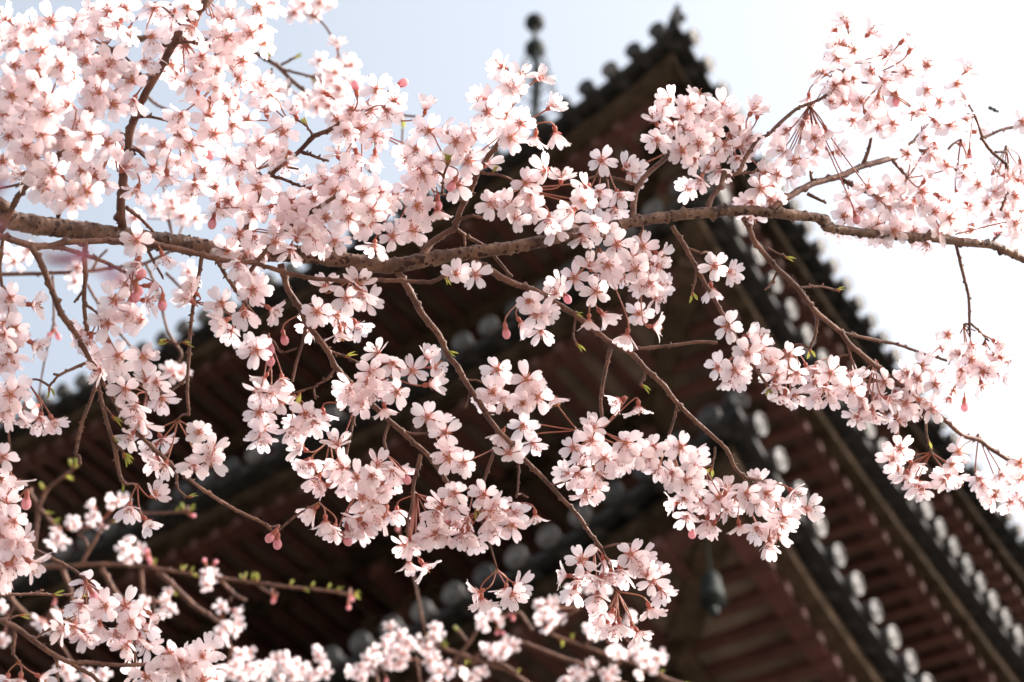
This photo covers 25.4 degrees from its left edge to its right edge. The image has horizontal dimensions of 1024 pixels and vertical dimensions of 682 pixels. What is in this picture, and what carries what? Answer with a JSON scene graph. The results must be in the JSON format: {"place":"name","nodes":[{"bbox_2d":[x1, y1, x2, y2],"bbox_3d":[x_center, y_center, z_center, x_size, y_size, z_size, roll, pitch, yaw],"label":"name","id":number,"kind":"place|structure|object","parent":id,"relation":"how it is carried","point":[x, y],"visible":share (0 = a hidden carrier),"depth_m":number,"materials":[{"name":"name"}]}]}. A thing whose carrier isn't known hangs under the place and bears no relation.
{"place":"outdoors","nodes":[
{"label":"outdoors","id":0,"kind":"place"},
{"bbox_2d":[0,589,87,597],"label":"cherry branch","id":1,"kind":"object","parent":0,"point":[40,592],"visible":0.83,"depth_m":1.74,"materials":[{"name":"brown plant"}]},
{"bbox_2d":[0,171,127,281],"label":"cherry branch","id":2,"kind":"object","parent":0,"point":[65,259],"visible":1,"depth_m":0.62,"materials":[{"name":"twig bark"},{"name":"petal"}]},
{"bbox_2d":[0,0,201,88],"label":"cherry branch","id":3,"kind":"object","parent":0,"point":[142,38],"visible":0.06,"depth_m":2.60,"materials":[{"name":"brown plant"}]},
{"bbox_2d":[2,124,206,414],"bbox_3d":[-0.493,-0.059,2.701,0.334,0.233,0.233,-25,-56,19],"label":"cherry branch","id":4,"kind":"object","parent":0,"point":[175,207],"visible":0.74,"depth_m":2.68,"materials":[{"name":"pink plant"}]},
{"bbox_2d":[0,458,359,681],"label":"cherry branch","id":5,"kind":"object","parent":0,"point":[246,672],"visible":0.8,"depth_m":3.50,"materials":[{"name":"pink plant"}]},
{"bbox_2d":[148,0,415,172],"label":"cherry branch","id":6,"kind":"object","parent":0,"point":[331,69],"visible":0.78,"depth_m":2.74,"materials":[{"name":"pink plant"}]},
{"bbox_2d":[252,526,679,681],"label":"cherry branch","id":7,"kind":"object","parent":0,"point":[642,656],"visible":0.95,"depth_m":3.79,"materials":[{"name":"pink plant"}]},
{"bbox_2d":[0,4,1023,681],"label":"pagoda","id":8,"kind":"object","parent":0,"point":[874,574],"visible":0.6,"depth_m":19.11,"materials":[{"name":"wood"}]},
{"bbox_2d":[698,537,726,617],"bbox_3d":[1.318,1.462,15.252,0.189,1.040,0.189,0,-52,0],"label":"wind bell","id":9,"kind":"object","parent":8,"relation":"hanging from","point":[712,600],"visible":0.98,"depth_m":14.95,"materials":[{"name":"grey metal"}]},
{"bbox_2d":[0,0,1023,647],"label":"cherry branch","id":10,"kind":"object","parent":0,"point":[358,204],"visible":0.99,"depth_m":1.83,"materials":[{"name":"pink plant"}]},
{"bbox_2d":[0,610,226,681],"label":"cherry branch","id":11,"kind":"object","parent":10,"relation":"attached to","point":[192,662],"visible":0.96,"depth_m":1.70,"materials":[{"name":"pink plant"}]},
{"bbox_2d":[0,222,471,549],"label":"cherry branch","id":12,"kind":"object","parent":10,"relation":"attached to","point":[16,335],"visible":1,"depth_m":1.71,"materials":[{"name":"pink plant"}]},
{"bbox_2d":[0,412,167,639],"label":"cherry branch","id":13,"kind":"object","parent":12,"relation":"attached to","point":[13,541],"visible":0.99,"depth_m":1.69,"materials":[{"name":"pink plant"}]},
{"bbox_2d":[944,56,1023,235],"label":"cherry branch","id":14,"kind":"object","parent":10,"relation":"attached to","point":[997,204],"visible":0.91,"depth_m":2.06,"materials":[{"name":"pink plant"}]},
{"bbox_2d":[0,0,1023,539],"label":"sky","id":15,"kind":"structure","parent":0,"point":[767,49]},
{"bbox_2d":[988,106,998,112],"bbox_3d":[0.497,-0.239,2.350,0.012,0.011,0.007,0,-52,0],"label":"flying insect","id":16,"kind":"object","parent":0,"point":[993,109],"visible":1,"depth_m":2.35}
]}

